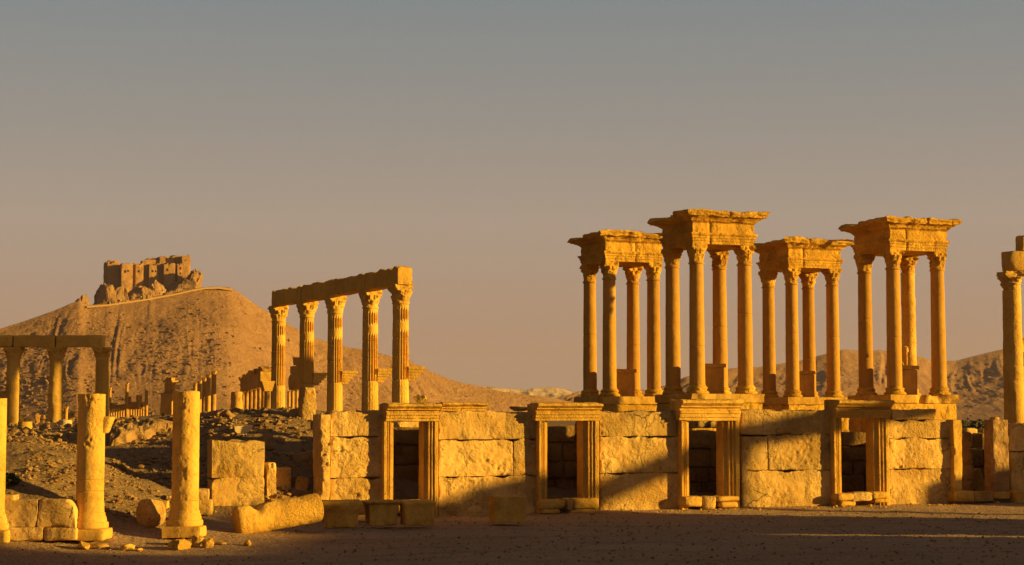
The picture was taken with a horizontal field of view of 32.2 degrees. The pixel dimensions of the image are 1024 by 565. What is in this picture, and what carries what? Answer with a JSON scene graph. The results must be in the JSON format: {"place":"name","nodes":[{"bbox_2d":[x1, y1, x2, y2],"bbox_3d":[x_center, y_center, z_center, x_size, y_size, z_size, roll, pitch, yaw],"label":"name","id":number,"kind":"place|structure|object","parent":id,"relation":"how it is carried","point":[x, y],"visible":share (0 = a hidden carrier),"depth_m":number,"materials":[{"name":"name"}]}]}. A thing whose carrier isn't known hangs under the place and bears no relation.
{"place":"outdoors","nodes":[
{"label":"outdoors","id":0,"kind":"place"},
{"bbox_2d":[87,287,232,307],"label":"road","id":1,"kind":"structure","parent":0,"point":[160,296],"depth_m":1401.45,"materials":[{"name":"soil"}]},
{"bbox_2d":[0,287,572,420],"bbox_3d":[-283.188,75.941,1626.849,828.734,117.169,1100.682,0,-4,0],"label":"castle hill","id":2,"kind":"structure","parent":0,"point":[242,355],"depth_m":1342.26,"materials":[{"name":"soil"}]},
{"bbox_2d":[75,294,88,304],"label":"crag","id":3,"kind":"structure","parent":2,"relation":"on","point":[84,298],"depth_m":1367.37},
{"bbox_2d":[93,283,115,304],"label":"crag","id":4,"kind":"structure","parent":2,"relation":"on","point":[105,294],"depth_m":1377.75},
{"bbox_2d":[115,286,128,302],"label":"crag","id":5,"kind":"structure","parent":2,"relation":"on","point":[121,294],"depth_m":1383.98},
{"bbox_2d":[128,286,152,300],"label":"crag","id":6,"kind":"structure","parent":2,"relation":"on","point":[137,292],"depth_m":1396.09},
{"bbox_2d":[103,254,190,293],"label":"castle","id":7,"kind":"structure","parent":2,"relation":"on","point":[166,271],"depth_m":1446.28,"materials":[{"name":"stone"}]},
{"bbox_2d":[150,280,166,296],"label":"crag","id":8,"kind":"structure","parent":2,"relation":"on","point":[157,288],"depth_m":1411.69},
{"bbox_2d":[164,278,195,294],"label":"crag","id":9,"kind":"structure","parent":2,"relation":"on","point":[184,284],"depth_m":1427.24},
{"bbox_2d":[187,269,202,287],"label":"crag","id":10,"kind":"structure","parent":2,"relation":"on","point":[196,276],"depth_m":1438.23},
{"bbox_2d":[0,299,450,420],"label":"rubble","id":11,"kind":"object","parent":2,"relation":"on","point":[113,391],"visible":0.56,"depth_m":1263.02,"materials":[{"name":"stone"}]},
{"bbox_2d":[0,408,1023,564],"bbox_3d":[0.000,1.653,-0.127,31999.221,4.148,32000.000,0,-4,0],"label":"ground","id":12,"kind":"structure","parent":0,"point":[274,544],"depth_m":50.38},
{"bbox_2d":[0,398,9,542],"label":"broken column","id":13,"kind":"structure","parent":12,"relation":"on","point":[4,533],"depth_m":47.62,"materials":[{"name":"stone"}]},
{"bbox_2d":[5,472,22,484],"bbox_3d":[-14.278,5.535,50.121,0.797,0.448,0.799,-4,-6,39],"label":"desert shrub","id":14,"kind":"object","parent":12,"relation":"on","point":[11,478],"visible":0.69,"depth_m":49.97,"materials":[{"name":"green plant"}]},
{"bbox_2d":[18,422,31,428],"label":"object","id":15,"kind":"object","parent":12,"relation":"on","point":[24,424],"depth_m":89.40,"materials":[{"name":"stone"}]},
{"bbox_2d":[8,527,44,540],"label":"stone block","id":16,"kind":"structure","parent":12,"relation":"on","point":[27,533],"depth_m":47.62,"materials":[{"name":"stone"}]},
{"bbox_2d":[5,499,41,526],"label":"stone block","id":17,"kind":"structure","parent":16,"relation":"on","point":[21,512],"depth_m":47.69,"materials":[{"name":"stone"}]},
{"bbox_2d":[5,494,18,499],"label":"stone block","id":18,"kind":"structure","parent":17,"relation":"on","point":[12,497],"depth_m":47.83,"materials":[{"name":"stone"}]},
{"bbox_2d":[35,413,45,422],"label":"distant ruin","id":19,"kind":"object","parent":12,"relation":"on","point":[37,417],"visible":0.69,"depth_m":199.42,"materials":[{"name":"stone"}]},
{"bbox_2d":[0,335,113,425],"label":"colonnade","id":20,"kind":"object","parent":12,"relation":"on","point":[14,347],"visible":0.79,"depth_m":108.60,"materials":[{"name":"stone"}]},
{"bbox_2d":[44,527,77,540],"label":"stone block","id":21,"kind":"structure","parent":12,"relation":"on","point":[57,533],"depth_m":47.61,"materials":[{"name":"stone"}]},
{"bbox_2d":[37,498,77,527],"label":"stone block","id":22,"kind":"structure","parent":21,"relation":"on","point":[57,512],"depth_m":47.69,"materials":[{"name":"stone"}]},
{"bbox_2d":[6,415,139,443],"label":"rubble","id":23,"kind":"object","parent":12,"relation":"on","point":[43,427],"visible":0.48,"depth_m":78.39,"materials":[{"name":"stone"}]},
{"bbox_2d":[77,541,89,548],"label":"loose stone","id":24,"kind":"object","parent":12,"relation":"on","point":[83,545],"visible":1,"depth_m":47.32,"materials":[{"name":"stone"}]},
{"bbox_2d":[69,393,114,540],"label":"broken column","id":25,"kind":"structure","parent":12,"relation":"on","point":[94,424],"depth_m":48.17,"materials":[{"name":"stone"}]},
{"bbox_2d":[90,543,109,548],"bbox_3d":[-11.045,7.069,47.496,0.550,0.164,0.335,0,-4,-2],"label":"loose stone","id":26,"kind":"object","parent":12,"relation":"on","point":[99,545],"visible":1,"depth_m":47.43,"materials":[{"name":"stone"}]},
{"bbox_2d":[109,401,144,417],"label":"distant colonnade","id":27,"kind":"object","parent":12,"relation":"on","point":[113,406],"visible":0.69,"depth_m":232.20,"materials":[{"name":"stone"}]},
{"bbox_2d":[128,395,141,408],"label":"distant ruin","id":28,"kind":"object","parent":27,"relation":"on","point":[138,400],"visible":0.91,"depth_m":223.53,"materials":[{"name":"stone"}]},
{"bbox_2d":[125,383,128,416],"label":"column","id":29,"kind":"structure","parent":12,"relation":"on","point":[126,397],"depth_m":221.37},
{"bbox_2d":[119,544,134,549],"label":"loose stone","id":30,"kind":"object","parent":12,"relation":"on","point":[128,547],"visible":1,"depth_m":47.26,"materials":[{"name":"stone"}]},
{"bbox_2d":[109,418,172,445],"bbox_3d":[-12.935,5.465,63.259,1.444,1.259,4.067,-3,-5,31],"label":"rock ledge","id":31,"kind":"object","parent":12,"relation":"on","point":[148,429],"visible":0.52,"depth_m":62.37,"materials":[{"name":"stone"}]},
{"bbox_2d":[145,390,147,415],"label":"column","id":32,"kind":"structure","parent":12,"relation":"on","point":[146,402],"depth_m":214.34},
{"bbox_2d":[136,499,165,526],"bbox_3d":[-10.167,6.520,50.215,0.760,0.787,0.682,4,-6,-40],"label":"boulder","id":33,"kind":"object","parent":12,"relation":"on","point":[150,512],"visible":1,"depth_m":49.98,"materials":[{"name":"stone"}]},
{"bbox_2d":[5,407,318,522],"bbox_3d":[-12.870,5.761,58.413,14.328,3.470,19.779,0,-4,0],"label":"rubble","id":34,"kind":"object","parent":12,"relation":"on","point":[122,466],"visible":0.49,"depth_m":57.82,"materials":[{"name":"stone"}]},
{"bbox_2d":[160,377,177,414],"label":"distant pier","id":35,"kind":"structure","parent":12,"relation":"on","point":[166,405],"depth_m":214.56,"materials":[{"name":"stone"}]},
{"bbox_2d":[167,538,191,549],"bbox_3d":[-8.973,7.036,47.638,0.412,0.305,0.630,-3,-5,32],"label":"loose stone","id":36,"kind":"object","parent":12,"relation":"on","point":[178,544],"visible":1,"depth_m":47.46,"materials":[{"name":"stone"}]},
{"bbox_2d":[162,391,205,537],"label":"broken column","id":37,"kind":"structure","parent":12,"relation":"on","point":[184,520],"depth_m":49.25,"materials":[{"name":"stone"}]},
{"bbox_2d":[191,535,203,547],"bbox_3d":[-8.543,7.029,48.117,0.366,0.328,0.466,-1,-4,9],"label":"loose stone","id":38,"kind":"object","parent":12,"relation":"on","point":[197,540],"visible":1,"depth_m":47.98,"materials":[{"name":"stone"}]},
{"bbox_2d":[193,370,216,412],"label":"distant colonnade","id":39,"kind":"object","parent":12,"relation":"on","point":[206,388],"visible":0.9,"depth_m":220.71,"materials":[{"name":"stone"}]},
{"bbox_2d":[199,499,212,514],"bbox_3d":[-9.379,6.840,53.979,0.528,0.487,0.712,0,-4,-6],"label":"stone block","id":40,"kind":"object","parent":12,"relation":"on","point":[205,507],"depth_m":53.65,"materials":[{"name":"stone"}]},
{"bbox_2d":[199,488,209,499],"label":"stone block","id":41,"kind":"structure","parent":40,"relation":"on","point":[204,493],"depth_m":53.69,"materials":[{"name":"stone"}]},
{"bbox_2d":[201,538,213,547],"bbox_3d":[-8.249,7.064,47.976,0.299,0.273,0.309,3,-5,-31],"label":"loose stone","id":42,"kind":"object","parent":12,"relation":"on","point":[208,543],"visible":1,"depth_m":47.91,"materials":[{"name":"stone"}]},
{"bbox_2d":[209,433,223,440],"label":"rock","id":43,"kind":"object","parent":12,"relation":"on","point":[217,436],"visible":0.59,"depth_m":59.42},
{"bbox_2d":[200,409,237,416],"bbox_3d":[-10.918,5.037,65.554,2.353,0.669,1.486,0,-4,0],"label":"rock ledge","id":44,"kind":"object","parent":12,"relation":"on","point":[226,413],"visible":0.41,"depth_m":64.95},
{"bbox_2d":[207,439,264,505],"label":"ashlar wall","id":45,"kind":"structure","parent":12,"relation":"on","point":[235,467],"depth_m":57.24,"materials":[{"name":"stone"}]},
{"bbox_2d":[230,392,242,408],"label":"column stub","id":46,"kind":"object","parent":12,"relation":"on","point":[236,399],"depth_m":159.22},
{"bbox_2d":[233,425,252,432],"bbox_3d":[-9.507,5.219,62.689,0.680,0.339,0.224,1,-5,-17],"label":"white fragment","id":47,"kind":"object","parent":12,"relation":"on","point":[242,429],"visible":0.89,"depth_m":62.58,"materials":[{"name":"stone"}]},
{"bbox_2d":[238,366,270,409],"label":"distant colonnade","id":48,"kind":"object","parent":12,"relation":"on","point":[251,390],"visible":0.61,"depth_m":226.83,"materials":[{"name":"stone"}]},
{"bbox_2d":[258,371,274,407],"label":"column","id":49,"kind":"structure","parent":12,"relation":"on","point":[266,383],"depth_m":84.14,"materials":[{"name":"stone"}]},
{"bbox_2d":[260,433,273,443],"bbox_3d":[-8.338,5.284,60.094,0.452,0.372,0.372,4,-6,-39],"label":"rock","id":50,"kind":"object","parent":12,"relation":"on","point":[267,438],"visible":0.96,"depth_m":59.96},
{"bbox_2d":[264,462,275,499],"bbox_3d":[-7.933,6.688,58.075,0.350,1.593,0.542,2,-5,-22],"label":"stone block","id":51,"kind":"object","parent":12,"relation":"on","point":[270,479],"depth_m":57.88,"materials":[{"name":"stone"}]},
{"bbox_2d":[232,493,323,533],"bbox_3d":[-6.811,6.746,51.536,2.664,1.189,0.873,2,-5,-26],"label":"fallen drum","id":52,"kind":"object","parent":12,"relation":"on","point":[276,514],"visible":0.98,"depth_m":51.20,"materials":[{"name":"stone"}]},
{"bbox_2d":[276,467,290,488],"bbox_3d":[-7.651,6.728,58.784,0.613,1.195,0.509,2,-5,-22],"label":"stone block","id":53,"kind":"object","parent":12,"relation":"on","point":[283,476],"depth_m":58.62,"materials":[{"name":"stone"}]},
{"bbox_2d":[287,389,297,407],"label":"distant colonnade","id":54,"kind":"object","parent":12,"relation":"on","point":[292,398],"visible":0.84,"depth_m":184.48,"materials":[{"name":"stone"}]},
{"bbox_2d":[288,357,299,389],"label":"distant ruin","id":55,"kind":"object","parent":54,"relation":"on","point":[293,381],"visible":0.48,"depth_m":185.97,"materials":[{"name":"stone"}]},
{"bbox_2d":[292,476,308,491],"bbox_3d":[-7.119,6.872,59.153,0.576,0.851,0.621,2,-5,-22],"label":"stone block","id":56,"kind":"object","parent":12,"relation":"on","point":[301,483],"depth_m":58.91,"materials":[{"name":"stone"}]},
{"bbox_2d":[293,450,312,468],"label":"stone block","id":57,"kind":"structure","parent":12,"relation":"on","point":[305,458],"depth_m":60.59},
{"bbox_2d":[298,387,316,419],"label":"standing stone","id":58,"kind":"object","parent":12,"relation":"on","point":[307,406],"visible":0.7,"depth_m":65.37,"materials":[{"name":"stone"}]},
{"bbox_2d":[313,414,330,499],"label":"upright slab","id":59,"kind":"structure","parent":12,"relation":"on","point":[321,457],"depth_m":58.33,"materials":[{"name":"stone"}]},
{"bbox_2d":[322,499,362,527],"bbox_3d":[-5.209,7.031,53.895,1.260,0.822,1.003,1,-5,-14],"label":"capital block","id":60,"kind":"object","parent":12,"relation":"on","point":[340,513],"depth_m":53.51,"materials":[{"name":"stone"}]},
{"bbox_2d":[267,266,425,410],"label":"colonnade","id":61,"kind":"object","parent":12,"relation":"on","point":[394,281],"visible":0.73,"depth_m":81.40,"materials":[{"name":"stone"}]},
{"bbox_2d":[325,410,382,499],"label":"ashlar wall","id":62,"kind":"structure","parent":12,"relation":"on","point":[354,461],"depth_m":58.78,"materials":[{"name":"stone"}]},
{"bbox_2d":[360,499,403,525],"bbox_3d":[-4.006,7.055,54.322,1.337,0.785,1.067,1,-5,-17],"label":"capital block","id":63,"kind":"object","parent":12,"relation":"on","point":[380,512],"depth_m":53.98,"materials":[{"name":"stone"}]},
{"bbox_2d":[342,427,476,480],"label":"shop back wall","id":64,"kind":"structure","parent":12,"relation":"on","point":[405,453],"depth_m":63.04,"materials":[{"name":"stone"}]},
{"bbox_2d":[393,421,418,426],"bbox_3d":[-3.759,5.143,63.958,1.064,0.266,0.827,2,-5,-22],"label":"rough ledge","id":65,"kind":"object","parent":64,"relation":"on","point":[406,424],"visible":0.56,"depth_m":63.59,"materials":[{"name":"stone"}]},
{"bbox_2d":[379,402,441,516],"bbox_3d":[-3.449,6.098,59.393,1.940,4.143,1.088,2,-5,-22],"label":"stone doorway","id":66,"kind":"structure","parent":12,"relation":"on","point":[426,415],"depth_m":59.40,"materials":[{"name":"stone"}]},
{"bbox_2d":[399,500,435,525],"bbox_3d":[-2.918,7.075,54.438,1.083,0.765,0.877,1,-5,-17],"label":"capital block","id":67,"kind":"object","parent":12,"relation":"on","point":[416,512],"depth_m":54.08,"materials":[{"name":"stone"}]},
{"bbox_2d":[413,395,426,402],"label":"capital fragment","id":68,"kind":"object","parent":12,"relation":"on","point":[421,399],"visible":0.95,"depth_m":65.76,"materials":[{"name":"stone"}]},
{"bbox_2d":[438,410,535,515],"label":"ashlar wall","id":69,"kind":"structure","parent":12,"relation":"on","point":[497,464],"depth_m":60.47,"materials":[{"name":"stone"}]},
{"bbox_2d":[436,402,462,410],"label":"cornice block","id":70,"kind":"structure","parent":69,"relation":"on","point":[451,406],"depth_m":60.06,"materials":[{"name":"stone"}]},
{"bbox_2d":[461,402,487,410],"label":"cornice block","id":71,"kind":"structure","parent":69,"relation":"on","point":[477,406],"depth_m":60.40,"materials":[{"name":"stone"}]},
{"bbox_2d":[509,406,526,410],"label":"rough stone","id":72,"kind":"object","parent":69,"relation":"on","point":[518,408],"visible":0.91,"depth_m":61.82,"materials":[{"name":"stone"}]},
{"bbox_2d":[489,495,525,522],"bbox_3d":[-0.150,7.134,55.825,0.993,0.824,0.882,1,-5,-16],"label":"stone block","id":73,"kind":"object","parent":12,"relation":"on","point":[503,508],"depth_m":55.45,"materials":[{"name":"stone"}]},
{"bbox_2d":[0,508,1023,564],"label":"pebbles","id":74,"kind":"object","parent":12,"relation":"on","point":[633,539],"visible":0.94,"depth_m":48.06,"materials":[{"name":"gravel"}]},
{"bbox_2d":[528,425,576,489],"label":"shop back wall","id":75,"kind":"structure","parent":12,"relation":"on","point":[561,456],"depth_m":65.34,"materials":[{"name":"stone"}]},
{"bbox_2d":[98,511,1012,564],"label":"pebbles","id":76,"kind":"object","parent":12,"relation":"on","point":[660,544],"visible":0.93,"depth_m":46.95,"materials":[{"name":"brown"}]},
{"bbox_2d":[527,402,603,513],"bbox_3d":[1.847,6.248,61.557,2.455,4.175,1.103,2,-5,-22],"label":"stone doorway","id":77,"kind":"structure","parent":12,"relation":"on","point":[586,416],"depth_m":61.36,"materials":[{"name":"stone"}]},
{"bbox_2d":[567,229,662,421],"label":"column group","id":78,"kind":"object","parent":12,"relation":"on","point":[632,253],"visible":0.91,"depth_m":113.19,"materials":[{"name":"stone"}]},
{"bbox_2d":[616,369,636,395],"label":"statue pedestal","id":79,"kind":"object","parent":78,"relation":"on","point":[625,379],"visible":0.66,"depth_m":113.59,"materials":[{"name":"stone"}]},
{"bbox_2d":[213,501,1016,518],"bbox_3d":[5.880,7.750,62.230,34.962,0.744,1.093,2,-5,-22],"label":"rubble","id":80,"kind":"object","parent":12,"relation":"on","point":[215,511],"visible":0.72,"depth_m":63.93,"materials":[{"name":"stone"}]},
{"bbox_2d":[599,410,677,509],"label":"ashlar wall","id":81,"kind":"structure","parent":12,"relation":"on","point":[637,470],"depth_m":62.70,"materials":[{"name":"stone"}]},
{"bbox_2d":[689,421,707,427],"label":"ledge stone","id":82,"kind":"object","parent":12,"relation":"on","point":[698,424],"visible":0.84,"depth_m":70.33,"materials":[{"name":"stone"}]},
{"bbox_2d":[670,399,743,509],"bbox_3d":[7.006,6.338,63.665,2.461,4.318,1.108,2,-5,-22],"label":"stone doorway","id":83,"kind":"structure","parent":12,"relation":"on","point":[724,414],"depth_m":63.54,"materials":[{"name":"stone"}]},
{"bbox_2d":[647,209,769,430],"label":"column group","id":84,"kind":"object","parent":12,"relation":"on","point":[696,234],"visible":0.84,"depth_m":101.97,"materials":[{"name":"stone"}]},
{"bbox_2d":[705,363,725,393],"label":"statue pedestal","id":85,"kind":"object","parent":84,"relation":"on","point":[714,378],"visible":0.56,"depth_m":102.33,"materials":[{"name":"stone"}]},
{"bbox_2d":[689,430,775,492],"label":"shop back wall","id":86,"kind":"structure","parent":12,"relation":"on","point":[702,460],"depth_m":67.48,"materials":[{"name":"stone"}]},
{"bbox_2d":[739,409,830,506],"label":"ashlar wall","id":87,"kind":"structure","parent":12,"relation":"on","point":[784,467],"depth_m":64.94,"materials":[{"name":"stone"}]},
{"bbox_2d":[754,236,853,429],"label":"column group","id":88,"kind":"object","parent":12,"relation":"on","point":[792,259],"visible":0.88,"depth_m":117.79,"materials":[{"name":"stone"}]},
{"bbox_2d":[799,371,815,396],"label":"statue pedestal","id":89,"kind":"object","parent":88,"relation":"on","point":[806,383],"visible":0.52,"depth_m":118.20,"materials":[{"name":"stone"}]},
{"bbox_2d":[841,418,848,431],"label":"pier stone","id":90,"kind":"object","parent":12,"relation":"on","point":[844,424],"visible":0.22,"depth_m":100.16,"materials":[{"name":"stone"}]},
{"bbox_2d":[841,432,866,492],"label":"shop back wall","id":91,"kind":"structure","parent":12,"relation":"on","point":[853,459],"depth_m":70.03,"materials":[{"name":"stone"}]},
{"bbox_2d":[824,399,894,505],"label":"stone doorway","id":92,"kind":"structure","parent":12,"relation":"on","point":[875,414],"depth_m":66.01,"materials":[{"name":"stone"}]},
{"bbox_2d":[838,215,961,438],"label":"column group","id":93,"kind":"object","parent":12,"relation":"on","point":[905,243],"visible":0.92,"depth_m":105.71,"materials":[{"name":"stone"}]},
{"bbox_2d":[885,365,918,394],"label":"statue pedestal","id":94,"kind":"object","parent":93,"relation":"on","point":[909,378],"visible":0.48,"depth_m":106.15,"materials":[{"name":"stone"}]},
{"bbox_2d":[902,346,908,364],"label":"statue","id":95,"kind":"object","parent":94,"relation":"on","point":[905,350],"visible":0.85,"depth_m":106.70,"materials":[{"name":"stone"}]},
{"bbox_2d":[849,415,985,429],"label":"scrub","id":96,"kind":"object","parent":12,"relation":"on","point":[973,424],"visible":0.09,"depth_m":317.48,"materials":[{"name":"green"}]},
{"bbox_2d":[889,409,950,503],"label":"ashlar wall","id":97,"kind":"structure","parent":12,"relation":"on","point":[912,452],"depth_m":67.16,"materials":[{"name":"stone"}]},
{"bbox_2d":[922,432,973,490],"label":"shop cross wall","id":98,"kind":"structure","parent":12,"relation":"on","point":[967,469],"depth_m":68.95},
{"bbox_2d":[945,419,961,503],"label":"door jamb stone","id":99,"kind":"object","parent":12,"relation":"on","point":[955,442],"visible":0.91,"depth_m":67.54,"materials":[{"name":"stone"}]},
{"bbox_2d":[947,490,974,502],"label":"sill boulder","id":100,"kind":"object","parent":12,"relation":"on","point":[961,496],"visible":1,"depth_m":67.25,"materials":[{"name":"stone"}]},
{"bbox_2d":[964,428,976,448],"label":"back block","id":101,"kind":"structure","parent":12,"relation":"on","point":[972,430],"depth_m":76.22,"materials":[{"name":"stone"}]},
{"bbox_2d":[969,468,984,490],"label":"leaning block","id":102,"kind":"object","parent":12,"relation":"on","point":[977,480],"depth_m":70.38,"materials":[{"name":"stone"}]},
{"bbox_2d":[972,432,983,448],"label":"back block","id":103,"kind":"structure","parent":12,"relation":"on","point":[978,440],"depth_m":75.87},
{"bbox_2d":[974,491,993,500],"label":"sill boulder","id":104,"kind":"object","parent":12,"relation":"on","point":[983,495],"visible":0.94,"depth_m":67.54,"materials":[{"name":"stone"}]},
{"bbox_2d":[970,448,1021,480],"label":"shop back wall","id":105,"kind":"structure","parent":12,"relation":"on","point":[978,458],"depth_m":72.26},
{"bbox_2d":[984,419,1009,501],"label":"door jamb stone","id":106,"kind":"object","parent":12,"relation":"on","point":[996,458],"visible":0.88,"depth_m":68.30,"materials":[{"name":"stone"}]},
{"bbox_2d":[991,491,1009,498],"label":"sill boulder","id":107,"kind":"object","parent":12,"relation":"on","point":[1002,495],"visible":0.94,"depth_m":67.86,"materials":[{"name":"stone"}]},
{"bbox_2d":[996,235,1023,423],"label":"column","id":108,"kind":"structure","parent":12,"relation":"on","point":[1010,276],"depth_m":79.74,"materials":[{"name":"stone"}]},
{"bbox_2d":[1008,423,1023,489],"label":"ashlar wall","id":109,"kind":"structure","parent":12,"relation":"on","point":[1015,445],"depth_m":68.85,"materials":[{"name":"stone"}]},
{"bbox_2d":[1008,490,1023,502],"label":"stone block","id":110,"kind":"structure","parent":12,"relation":"on","point":[1016,496],"depth_m":67.87,"materials":[{"name":"stone"}]},
{"bbox_2d":[0,0,1023,391],"label":"sky","id":111,"kind":"structure","parent":0,"point":[463,145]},
{"bbox_2d":[479,386,574,398],"bbox_3d":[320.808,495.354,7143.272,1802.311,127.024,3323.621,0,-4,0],"label":"distant mesa","id":112,"kind":"structure","parent":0,"point":[551,392],"depth_m":6442.15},
{"bbox_2d":[556,349,1023,419],"bbox_3d":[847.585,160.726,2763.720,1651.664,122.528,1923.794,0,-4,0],"label":"rocky hill","id":113,"kind":"structure","parent":0,"point":[975,383],"depth_m":2229.30,"materials":[{"name":"stone"}]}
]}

